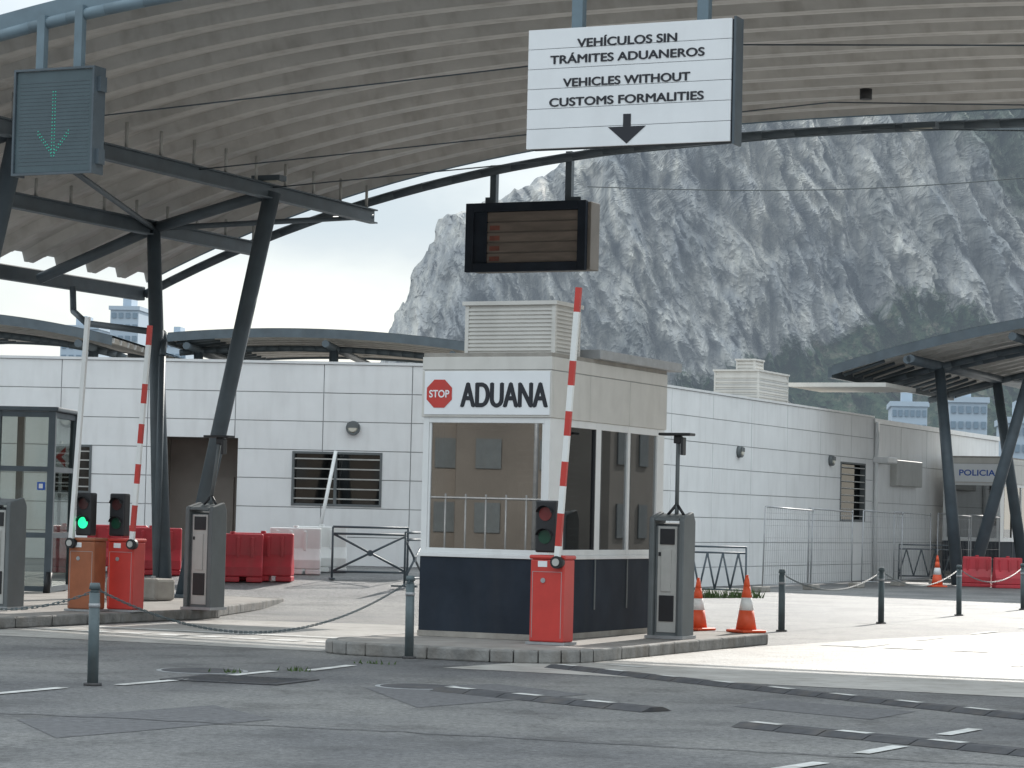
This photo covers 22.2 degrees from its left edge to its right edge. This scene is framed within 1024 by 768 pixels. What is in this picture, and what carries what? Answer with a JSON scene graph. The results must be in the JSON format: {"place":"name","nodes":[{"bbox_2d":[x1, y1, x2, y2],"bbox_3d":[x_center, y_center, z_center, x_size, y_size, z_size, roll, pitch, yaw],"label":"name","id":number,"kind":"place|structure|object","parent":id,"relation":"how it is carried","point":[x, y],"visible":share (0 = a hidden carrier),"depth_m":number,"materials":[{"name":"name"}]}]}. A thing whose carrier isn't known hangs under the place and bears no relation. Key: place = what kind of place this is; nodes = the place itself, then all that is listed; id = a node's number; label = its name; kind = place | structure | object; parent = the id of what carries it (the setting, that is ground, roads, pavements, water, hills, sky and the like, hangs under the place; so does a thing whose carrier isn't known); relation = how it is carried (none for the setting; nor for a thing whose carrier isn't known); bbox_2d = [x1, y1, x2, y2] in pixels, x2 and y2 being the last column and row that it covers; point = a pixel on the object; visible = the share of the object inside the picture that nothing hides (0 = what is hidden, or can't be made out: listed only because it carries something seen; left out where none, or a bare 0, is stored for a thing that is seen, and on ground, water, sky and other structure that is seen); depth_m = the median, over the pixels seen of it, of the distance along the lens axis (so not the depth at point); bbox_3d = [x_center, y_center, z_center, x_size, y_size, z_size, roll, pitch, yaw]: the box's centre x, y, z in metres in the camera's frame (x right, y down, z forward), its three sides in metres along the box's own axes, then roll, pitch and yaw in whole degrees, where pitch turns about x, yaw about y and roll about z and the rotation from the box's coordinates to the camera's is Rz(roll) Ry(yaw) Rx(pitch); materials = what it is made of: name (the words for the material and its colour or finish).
{"place":"outdoors","nodes":[
{"label":"outdoors","id":0,"kind":"place"},
{"bbox_2d":[60,316,109,356],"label":"apartment block","id":1,"kind":"structure","parent":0,"point":[65,351],"depth_m":560.78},
{"bbox_2d":[109,298,147,345],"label":"apartment block","id":2,"kind":"structure","parent":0,"point":[130,312],"depth_m":520.95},
{"bbox_2d":[111,313,136,340],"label":"windows","id":3,"kind":"structure","parent":2,"relation":"in","point":[134,338],"depth_m":520.53,"materials":[{"name":"glass"}]},
{"bbox_2d":[166,327,193,358],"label":"apartment block","id":4,"kind":"structure","parent":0,"point":[172,350],"depth_m":640.99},
{"bbox_2d":[0,619,417,650],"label":"road","id":5,"kind":"structure","parent":0,"point":[323,629],"depth_m":34.95,"materials":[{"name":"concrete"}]},
{"bbox_2d":[0,0,583,362],"label":"sky","id":6,"kind":"structure","parent":0,"point":[352,274],"materials":[{"name":"white"}]},
{"bbox_2d":[0,558,1023,767],"bbox_3d":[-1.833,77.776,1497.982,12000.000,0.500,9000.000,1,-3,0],"label":"ground","id":7,"kind":"structure","parent":0,"point":[347,704],"depth_m":22.72,"materials":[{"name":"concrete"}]},
{"bbox_2d":[0,314,182,358],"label":"canopy","id":8,"kind":"object","parent":7,"relation":"on","point":[20,330],"visible":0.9,"depth_m":77.72,"materials":[{"name":"grey metal"}]},
{"bbox_2d":[83,583,101,685],"bbox_3d":[-3.884,2.323,24.261,0.170,0.950,0.170,1,-4,0],"label":"bollard","id":9,"kind":"object","parent":7,"relation":"on","point":[93,638],"visible":1,"depth_m":24.22,"materials":[{"name":"metal"}]},
{"bbox_2d":[0,591,89,610],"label":"chain","id":10,"kind":"object","parent":9,"relation":"hanging from","point":[53,603],"visible":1,"depth_m":24.46,"materials":[{"name":"paint"}]},
{"bbox_2d":[99,580,409,633],"bbox_3d":[-2.522,2.328,27.176,0.026,0.529,6.448,0,-3,25],"label":"chain","id":11,"kind":"object","parent":9,"relation":"attached to","point":[224,630],"visible":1,"depth_m":26.75,"materials":[{"name":"paint"}]},
{"bbox_2d":[87,524,147,571],"bbox_3d":[-7.618,3.151,50.396,1.150,0.940,0.440,1,-3,0],"label":"plastic road barrier","id":12,"kind":"object","parent":7,"relation":"on","point":[102,531],"visible":0.15,"depth_m":50.32,"materials":[{"name":"plastic"}]},
{"bbox_2d":[0,591,283,628],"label":"traffic island","id":13,"kind":"structure","parent":7,"relation":"on","point":[54,615],"depth_m":38.86,"materials":[{"name":"concrete"}]},
{"bbox_2d":[0,497,26,609],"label":"ticket terminal","id":14,"kind":"object","parent":13,"relation":"on","point":[13,515],"visible":0.91,"depth_m":37.74,"materials":[{"name":"grey metal"}]},
{"bbox_2d":[0,406,77,592],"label":"glass kiosk","id":15,"kind":"object","parent":13,"relation":"on","point":[58,469],"visible":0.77,"depth_m":45.95,"materials":[{"name":"grey metal"}]},
{"bbox_2d":[64,317,107,611],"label":"barrier gate","id":16,"kind":"structure","parent":13,"relation":"on","point":[87,561],"depth_m":37.75,"materials":[{"name":"metal"}]},
{"bbox_2d":[107,325,152,611],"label":"barrier gate","id":17,"kind":"structure","parent":13,"relation":"on","point":[126,564],"depth_m":37.89,"materials":[{"name":"metal"}]},
{"bbox_2d":[105,576,174,600],"bbox_3d":[-6.136,3.354,43.069,1.100,0.400,0.500,0,-3,31],"label":"concrete block","id":18,"kind":"object","parent":13,"relation":"on","point":[158,589],"depth_m":42.70,"materials":[{"name":"concrete"}]},
{"bbox_2d":[180,435,234,609],"bbox_3d":[-4.589,2.090,39.511,0.610,2.635,0.480,0,-3,25],"label":"ticket terminal","id":19,"kind":"object","parent":13,"relation":"on","point":[204,560],"visible":1,"depth_m":39.38,"materials":[{"name":"grey metal"}]},
{"bbox_2d":[0,0,1023,597],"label":"canopy","id":20,"kind":"object","parent":13,"relation":"on","point":[228,124],"visible":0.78,"depth_m":41.90,"materials":[{"name":"grey metal"}]},
{"bbox_2d":[11,4,106,178],"bbox_3d":[-5.998,-3.896,34.731,1.330,2.264,0.270,0,-3,25],"label":"lane signal panel","id":21,"kind":"object","parent":20,"relation":"hanging from","point":[58,120],"visible":1,"depth_m":34.61,"materials":[{"name":"grey metal"}]},
{"bbox_2d":[464,151,599,273],"bbox_3d":[0.371,-3.109,47.450,2.450,2.170,0.510,0,-3,25],"label":"hanging display screen","id":22,"kind":"object","parent":20,"relation":"hanging from","point":[533,236],"visible":1,"depth_m":47.21,"materials":[{"name":"black metal"}]},
{"bbox_2d":[526,0,743,150],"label":"customs lane sign","id":23,"kind":"object","parent":20,"relation":"hanging from","point":[674,83],"visible":1,"depth_m":31.08,"materials":[{"name":"white metal"}]},
{"bbox_2d":[121,525,181,575],"bbox_3d":[-6.893,3.172,49.895,1.150,0.940,0.440,2,-3,-6],"label":"plastic road barrier","id":24,"kind":"object","parent":7,"relation":"on","point":[175,538],"visible":0.29,"depth_m":49.80,"materials":[{"name":"plastic"}]},
{"bbox_2d":[156,668,247,673],"bbox_3d":[-3.178,2.941,26.805,0.940,0.008,0.940,1,-3,0],"label":"manhole cover","id":25,"kind":"object","parent":7,"relation":"on","point":[198,670],"visible":0.99,"depth_m":26.69,"materials":[{"name":"metal"}]},
{"bbox_2d":[167,437,237,560],"bbox_3d":[-6.866,2.782,58.202,1.830,3.350,1.100,1,-3,4],"label":"porch recess","id":26,"kind":"object","parent":7,"relation":"on","point":[186,457],"visible":0.21,"depth_m":58.71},
{"bbox_2d":[213,477,233,532],"bbox_3d":[-6.564,3.284,58.581,0.600,2.400,0.049,1,-3,4],"label":"porch door","id":27,"kind":"structure","parent":26,"relation":"in","point":[224,490],"depth_m":58.59,"materials":[{"name":"metal"}]},
{"bbox_2d":[0,358,423,567],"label":"backing wall","id":28,"kind":"structure","parent":7,"relation":"on","point":[323,421],"depth_m":57.42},
{"bbox_2d":[0,355,422,365],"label":"coping","id":29,"kind":"object","parent":28,"relation":"on","point":[220,360],"visible":0.44,"depth_m":57.53,"materials":[{"name":"white metal"}]},
{"bbox_2d":[0,358,424,566],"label":"cladding panels","id":30,"kind":"object","parent":28,"relation":"attached to","point":[277,403],"visible":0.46,"depth_m":57.42,"materials":[{"name":"metal"}]},
{"bbox_2d":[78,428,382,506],"bbox_3d":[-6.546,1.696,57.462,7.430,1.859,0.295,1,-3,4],"label":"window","id":31,"kind":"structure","parent":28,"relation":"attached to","point":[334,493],"depth_m":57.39,"materials":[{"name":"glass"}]},
{"bbox_2d":[78,451,89,486],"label":"window bars","id":32,"kind":"object","parent":31,"relation":"attached to","point":[84,468],"depth_m":57.64,"materials":[{"name":"metal"}]},
{"bbox_2d":[78,447,89,490],"bbox_3d":[-9.758,1.873,57.820,0.980,1.070,0.005,1,-3,4],"label":"window glass","id":33,"kind":"structure","parent":31,"relation":"in","point":[84,455],"depth_m":57.79,"materials":[{"name":"glass"}]},
{"bbox_2d":[78,444,91,492],"bbox_3d":[-9.764,1.868,57.728,0.980,1.070,0.160,1,-3,4],"label":"window frame","id":34,"kind":"structure","parent":31,"relation":"in","point":[90,453],"depth_m":57.62,"materials":[{"name":"metal"}]},
{"bbox_2d":[293,458,379,500],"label":"window bars","id":35,"kind":"object","parent":31,"relation":"attached to","point":[339,479],"depth_m":57.24,"materials":[{"name":"metal"}]},
{"bbox_2d":[294,453,379,504],"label":"window glass","id":36,"kind":"structure","parent":31,"relation":"in","point":[299,463],"depth_m":57.40,"materials":[{"name":"glass"}]},
{"bbox_2d":[291,451,382,506],"bbox_3d":[-3.837,2.087,57.306,1.990,1.190,0.160,1,-3,4],"label":"window frame","id":37,"kind":"structure","parent":31,"relation":"in","point":[293,452],"depth_m":57.24,"materials":[{"name":"metal"}]},
{"bbox_2d":[319,451,337,523],"bbox_3d":[-4.029,2.493,56.615,0.078,2.121,0.658,-1,-4,35],"label":"leaning pole","id":38,"kind":"object","parent":28,"relation":"attached to","point":[328,487],"visible":0.65,"depth_m":56.66,"materials":[{"name":"metal"}]},
{"bbox_2d":[347,423,357,427],"bbox_3d":[-3.489,0.905,57.152,0.240,0.110,0.022,1,-3,4],"label":"wall lamp hood","id":39,"kind":"object","parent":28,"relation":"attached to","point":[352,425],"depth_m":57.14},
{"bbox_2d":[346,421,359,434],"bbox_3d":[-3.485,0.964,57.225,0.316,0.316,0.110,1,-3,4],"label":"wall lamp ring","id":40,"kind":"object","parent":28,"relation":"attached to","point":[356,432],"depth_m":57.17,"materials":[{"name":"metal"}]},
{"bbox_2d":[160,674,319,685],"bbox_3d":[-2.650,2.884,25.487,1.240,0.012,1.000,0,-3,20],"label":"asphalt patch","id":41,"kind":"object","parent":7,"relation":"on","point":[241,679],"visible":1,"depth_m":25.44,"materials":[{"name":"asphalt"}]},
{"bbox_2d":[225,531,263,582],"bbox_3d":[-5.239,3.228,48.893,1.150,0.940,0.440,2,-3,-5],"label":"plastic road barrier","id":42,"kind":"object","parent":7,"relation":"on","point":[244,555],"visible":0.54,"depth_m":48.78,"materials":[{"name":"plastic"}]},
{"bbox_2d":[235,531,293,581],"bbox_3d":[-4.691,3.235,49.194,1.150,0.940,0.440,1,-3,3],"label":"plastic road barrier","id":43,"kind":"object","parent":7,"relation":"on","point":[278,555],"visible":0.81,"depth_m":49.06,"materials":[{"name":"plastic"}]},
{"bbox_2d":[270,526,320,574],"bbox_3d":[-4.225,3.230,50.897,1.000,0.940,0.440,2,-3,-6],"label":"plastic road barrier","id":44,"kind":"object","parent":7,"relation":"on","point":[307,549],"visible":0.59,"depth_m":50.80,"materials":[{"name":"white paint"}]},
{"bbox_2d":[208,660,395,672],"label":"weeds","id":45,"kind":"object","parent":7,"relation":"on","point":[290,669],"visible":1,"depth_m":27.18,"materials":[{"name":"plant"}]},
{"bbox_2d":[167,328,464,362],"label":"canopy","id":46,"kind":"object","parent":7,"relation":"on","point":[333,345],"visible":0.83,"depth_m":83.71,"materials":[{"name":"grey metal"}]},
{"bbox_2d":[298,524,346,571],"bbox_3d":[-3.773,3.249,51.697,1.000,0.940,0.440,2,-3,-6],"label":"plastic road barrier","id":47,"kind":"object","parent":7,"relation":"on","point":[340,553],"visible":0.34,"depth_m":51.60,"materials":[{"name":"white paint"}]},
{"bbox_2d":[328,525,408,579],"bbox_3d":[-2.709,3.230,49.897,1.510,1.022,0.500,2,-3,-11],"label":"pedestrian barrier","id":48,"kind":"object","parent":7,"relation":"on","point":[368,552],"visible":0.87,"depth_m":49.88,"materials":[{"name":"grey metal"}]},
{"bbox_2d":[391,532,420,587],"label":"pedestrian barrier","id":49,"kind":"object","parent":7,"relation":"on","point":[406,540],"visible":0.62,"depth_m":48.36,"materials":[{"name":"grey metal"}]},
{"bbox_2d":[402,576,415,658],"bbox_3d":[-1.178,2.684,30.085,0.170,0.950,0.170,1,-4,0],"label":"bollard","id":50,"kind":"object","parent":7,"relation":"on","point":[409,617],"visible":1,"depth_m":30.04,"materials":[{"name":"metal"}]},
{"bbox_2d":[375,683,458,688],"bbox_3d":[-0.909,2.909,25.132,0.820,0.008,0.820,1,-3,0],"label":"manhole cover","id":51,"kind":"object","parent":7,"relation":"on","point":[411,686],"visible":0.79,"depth_m":25.11,"materials":[{"name":"metal"}]},
{"bbox_2d":[0,626,1023,767],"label":"road marking","id":52,"kind":"object","parent":7,"relation":"on","point":[879,749],"visible":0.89,"depth_m":29.65,"materials":[{"name":"paint"}]},
{"bbox_2d":[6,632,1021,765],"bbox_3d":[-2.575,2.943,26.605,6.535,0.001,19.880,2,-3,-18],"label":"road seal","id":53,"kind":"object","parent":7,"relation":"on","point":[510,737],"visible":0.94,"depth_m":19.53,"materials":[{"name":"asphalt"}]},
{"bbox_2d":[325,631,767,663],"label":"traffic island","id":54,"kind":"structure","parent":7,"relation":"on","point":[599,649],"depth_m":30.72,"materials":[{"name":"concrete"}]},
{"bbox_2d":[417,300,681,640],"bbox_3d":[0.567,1.160,34.152,1.880,4.190,4.139,0,-3,25],"label":"customs booth","id":55,"kind":"object","parent":54,"relation":"on","point":[494,396],"visible":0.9,"depth_m":32.56,"materials":[{"name":"metal"}]},
{"bbox_2d":[420,417,664,555],"bbox_3d":[0.462,1.361,34.044,1.740,1.689,3.800,0,-3,25],"label":"window frame","id":56,"kind":"structure","parent":55,"relation":"in","point":[552,428],"depth_m":32.66,"materials":[{"name":"white metal"}]},
{"bbox_2d":[525,287,581,645],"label":"barrier gate","id":57,"kind":"structure","parent":54,"relation":"on","point":[551,599],"depth_m":30.99,"materials":[{"name":"metal"}]},
{"bbox_2d":[644,433,695,639],"bbox_3d":[2.058,1.942,33.537,0.520,2.635,0.480,0,-3,25],"label":"ticket terminal","id":58,"kind":"object","parent":54,"relation":"on","point":[671,570],"visible":1,"depth_m":33.38,"materials":[{"name":"grey metal"}]},
{"bbox_2d":[693,578,715,630],"bbox_3d":[2.577,3.047,36.195,0.373,0.723,0.373,4,-4,-42],"label":"traffic cone","id":59,"kind":"object","parent":54,"relation":"on","point":[699,623],"visible":0.88,"depth_m":36.11,"materials":[{"name":"white paint"}]},
{"bbox_2d":[726,575,765,632],"bbox_3d":[3.214,3.011,35.797,0.405,0.785,0.405,3,-3,-32],"label":"traffic cone","id":60,"kind":"object","parent":54,"relation":"on","point":[746,622],"visible":1,"depth_m":35.71,"materials":[{"name":"white paint"}]},
{"bbox_2d":[430,686,671,711],"bbox_3d":[0.306,2.841,23.620,0.380,0.040,2.793,4,-4,-42],"label":"speed bump","id":61,"kind":"object","parent":7,"relation":"on","point":[553,699],"visible":1,"depth_m":23.42,"materials":[{"name":"asphalt"}]},
{"bbox_2d":[694,545,746,590],"bbox_3d":[4.534,4.175,58.369,1.440,1.122,0.500,1,-3,6],"label":"pedestrian barrier","id":62,"kind":"object","parent":7,"relation":"on","point":[720,563],"visible":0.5,"depth_m":58.34,"materials":[{"name":"grey metal"}]},
{"bbox_2d":[694,586,765,597],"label":"weeds","id":63,"kind":"object","parent":7,"relation":"on","point":[715,594],"visible":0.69,"depth_m":57.06,"materials":[{"name":"plant"}]},
{"bbox_2d":[663,387,871,586],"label":"backing wall","id":64,"kind":"structure","parent":7,"relation":"on","point":[764,495],"depth_m":70.05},
{"bbox_2d":[663,388,873,586],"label":"cladding panels","id":65,"kind":"object","parent":64,"relation":"attached to","point":[724,508],"visible":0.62,"depth_m":70.17,"materials":[{"name":"metal"}]},
{"bbox_2d":[736,446,743,457],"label":"wall lamp ring","id":66,"kind":"object","parent":65,"relation":"attached to","point":[738,452],"depth_m":68.18,"materials":[{"name":"metal"}]},
{"bbox_2d":[828,455,834,465],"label":"wall lamp ring","id":67,"kind":"object","parent":65,"relation":"attached to","point":[830,459],"depth_m":75.15,"materials":[{"name":"metal"}]},
{"bbox_2d":[667,385,874,417],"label":"coping","id":68,"kind":"object","parent":64,"relation":"on","point":[752,398],"visible":0.5,"depth_m":70.16,"materials":[{"name":"white metal"}]},
{"bbox_2d":[741,452,865,521],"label":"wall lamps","id":69,"kind":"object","parent":64,"relation":"attached to","point":[852,491],"depth_m":77.72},
{"bbox_2d":[841,464,859,519],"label":"window glass","id":70,"kind":"structure","parent":69,"relation":"in","point":[844,470],"depth_m":77.54,"materials":[{"name":"glass"}]},
{"bbox_2d":[839,462,865,521],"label":"window frame","id":71,"kind":"structure","parent":69,"relation":"in","point":[862,471],"depth_m":78.28,"materials":[{"name":"metal"}]},
{"bbox_2d":[841,466,864,516],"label":"window bars","id":72,"kind":"object","parent":69,"relation":"attached to","point":[852,488],"depth_m":77.30,"materials":[{"name":"metal"}]},
{"bbox_2d":[776,569,786,631],"bbox_3d":[4.137,3.318,40.061,0.170,0.950,0.170,1,-3,0],"label":"bollard","id":73,"kind":"object","parent":7,"relation":"on","point":[781,610],"visible":1,"depth_m":40.02,"materials":[{"name":"metal"}]},
{"bbox_2d":[544,664,1023,719],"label":"speed bump","id":74,"kind":"object","parent":7,"relation":"on","point":[930,706],"visible":1,"depth_m":25.25,"materials":[{"name":"asphalt"}]},
{"bbox_2d":[752,506,999,591],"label":"fence","id":75,"kind":"object","parent":7,"relation":"on","point":[764,588],"visible":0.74,"depth_m":69.30,"materials":[{"name":"metal"}]},
{"bbox_2d":[731,721,1023,755],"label":"speed bump","id":76,"kind":"object","parent":7,"relation":"on","point":[919,741],"visible":1,"depth_m":20.03,"materials":[{"name":"asphalt"}]},
{"bbox_2d":[876,567,885,623],"bbox_3d":[6.257,3.582,44.260,0.170,0.950,0.170,1,-2,0],"label":"bollard","id":77,"kind":"object","parent":7,"relation":"on","point":[881,579],"visible":1,"depth_m":44.22,"materials":[{"name":"metal"}]},
{"bbox_2d":[785,572,879,590],"bbox_3d":[5.206,3.185,42.175,0.026,0.309,4.736,0,-3,27],"label":"chain","id":78,"kind":"object","parent":77,"relation":"hanging from","point":[833,589],"visible":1,"depth_m":42.14,"materials":[{"name":"paint"}]},
{"bbox_2d":[884,569,958,586],"bbox_3d":[7.345,3.467,46.728,0.026,0.309,5.386,0,-3,24],"label":"chain","id":79,"kind":"object","parent":77,"relation":"hanging from","point":[919,585],"visible":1,"depth_m":46.47,"materials":[{"name":"fabric"}]},
{"bbox_2d":[788,318,1023,584],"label":"canopy","id":80,"kind":"object","parent":7,"relation":"on","point":[941,370],"visible":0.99,"depth_m":75.80,"materials":[{"name":"grey metal"}]},
{"bbox_2d":[896,544,950,579],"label":"pedestrian barrier","id":81,"kind":"object","parent":7,"relation":"on","point":[913,574],"visible":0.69,"depth_m":79.75,"materials":[{"name":"grey metal"}]},
{"bbox_2d":[872,424,992,579],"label":"backing wall","id":82,"kind":"structure","parent":7,"relation":"on","point":[913,504],"depth_m":83.01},
{"bbox_2d":[872,422,878,580],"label":"downpipe","id":83,"kind":"object","parent":82,"relation":"attached to","point":[876,473],"visible":0.95,"depth_m":79.05,"materials":[{"name":"white metal"}]},
{"bbox_2d":[873,456,896,463],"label":"rain hopper","id":84,"kind":"object","parent":82,"relation":"attached to","point":[884,460],"visible":1,"depth_m":79.06,"materials":[{"name":"white metal"}]},
{"bbox_2d":[889,460,921,487],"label":"vent hood","id":85,"kind":"object","parent":82,"relation":"attached to","point":[905,473],"visible":0.84,"depth_m":81.53,"materials":[{"name":"metal"}]},
{"bbox_2d":[871,424,998,579],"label":"cladding panels","id":86,"kind":"object","parent":82,"relation":"attached to","point":[907,444],"visible":0.45,"depth_m":83.11,"materials":[{"name":"metal"}]},
{"bbox_2d":[874,418,999,440],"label":"coping","id":87,"kind":"object","parent":82,"relation":"on","point":[928,428],"visible":0.57,"depth_m":84.49,"materials":[{"name":"white metal"}]},
{"bbox_2d":[927,555,946,586],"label":"traffic cone","id":88,"kind":"object","parent":7,"relation":"on","point":[937,577],"visible":0.98,"depth_m":72.25,"materials":[{"name":"white paint"}]},
{"bbox_2d":[954,565,962,615],"bbox_3d":[8.413,3.883,49.165,0.170,0.950,0.170,1,-3,0],"label":"bollard","id":89,"kind":"object","parent":7,"relation":"on","point":[959,592],"visible":1,"depth_m":49.13,"materials":[{"name":"metal"}]},
{"bbox_2d":[962,555,991,586],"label":"plastic road barrier","id":90,"kind":"object","parent":7,"relation":"on","point":[977,567],"visible":0.95,"depth_m":73.70,"materials":[{"name":"plastic"}]},
{"bbox_2d":[942,456,1023,573],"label":"police booth","id":91,"kind":"object","parent":7,"relation":"on","point":[974,477],"visible":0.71,"depth_m":84.38,"materials":[{"name":"metal"}]},
{"bbox_2d":[943,483,1023,539],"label":"window frame","id":92,"kind":"structure","parent":91,"relation":"in","point":[1000,512],"depth_m":84.31,"materials":[{"name":"white metal"}]},
{"bbox_2d":[991,556,1021,588],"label":"plastic road barrier","id":93,"kind":"object","parent":7,"relation":"on","point":[1006,567],"visible":0.91,"depth_m":72.71,"materials":[{"name":"plastic"}]},
{"bbox_2d":[1019,563,1023,609],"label":"bollard","id":94,"kind":"object","parent":7,"relation":"on","point":[1021,588],"visible":1,"depth_m":53.67,"materials":[{"name":"metal"}]},
{"bbox_2d":[962,567,1023,582],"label":"chain","id":95,"kind":"object","parent":94,"relation":"attached to","point":[992,581],"visible":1,"depth_m":51.27,"materials":[{"name":"paint"}]},
{"bbox_2d":[380,110,1023,435],"bbox_3d":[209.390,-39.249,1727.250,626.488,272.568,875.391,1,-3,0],"label":"mountain","id":96,"kind":"structure","parent":0,"point":[811,286],"depth_m":1561.63,"materials":[{"name":"stone"}]},
{"bbox_2d":[445,632,1023,696],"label":"road","id":97,"kind":"structure","parent":0,"point":[935,666],"depth_m":30.35,"materials":[{"name":"concrete"}]},
{"bbox_2d":[587,177,1023,190],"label":"overhead wire","id":98,"kind":"object","parent":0,"point":[807,189],"visible":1,"depth_m":60.31,"materials":[{"name":"metal"}]},
{"bbox_2d":[887,392,928,425],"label":"apartment block","id":99,"kind":"structure","parent":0,"point":[905,409],"depth_m":420.01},
{"bbox_2d":[893,410,925,425],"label":"windows","id":100,"kind":"structure","parent":99,"relation":"in","point":[894,411],"depth_m":419.89,"materials":[{"name":"glass"}]},
{"bbox_2d":[948,394,989,434],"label":"apartment block","id":101,"kind":"structure","parent":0,"point":[968,413],"depth_m":379.93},
{"bbox_2d":[951,406,985,428],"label":"windows","id":102,"kind":"structure","parent":101,"relation":"in","point":[953,408],"depth_m":379.80,"materials":[{"name":"glass"}]},
{"bbox_2d":[994,401,1023,458],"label":"apartment block","id":103,"kind":"structure","parent":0,"point":[1019,451],"depth_m":329.94,"materials":[{"name":"concrete"}]},
{"bbox_2d":[1015,428,1023,451],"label":"windows","id":104,"kind":"structure","parent":103,"relation":"in","point":[1017,449],"depth_m":329.66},
{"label":"flat roof","id":105,"kind":"object","parent":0,"visible":0},
{"bbox_2d":[713,359,789,402],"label":"rooftop air conditioner","id":106,"kind":"object","parent":105,"relation":"on","point":[753,378],"visible":0.73,"depth_m":71.85,"materials":[{"name":"metal"}]}
]}

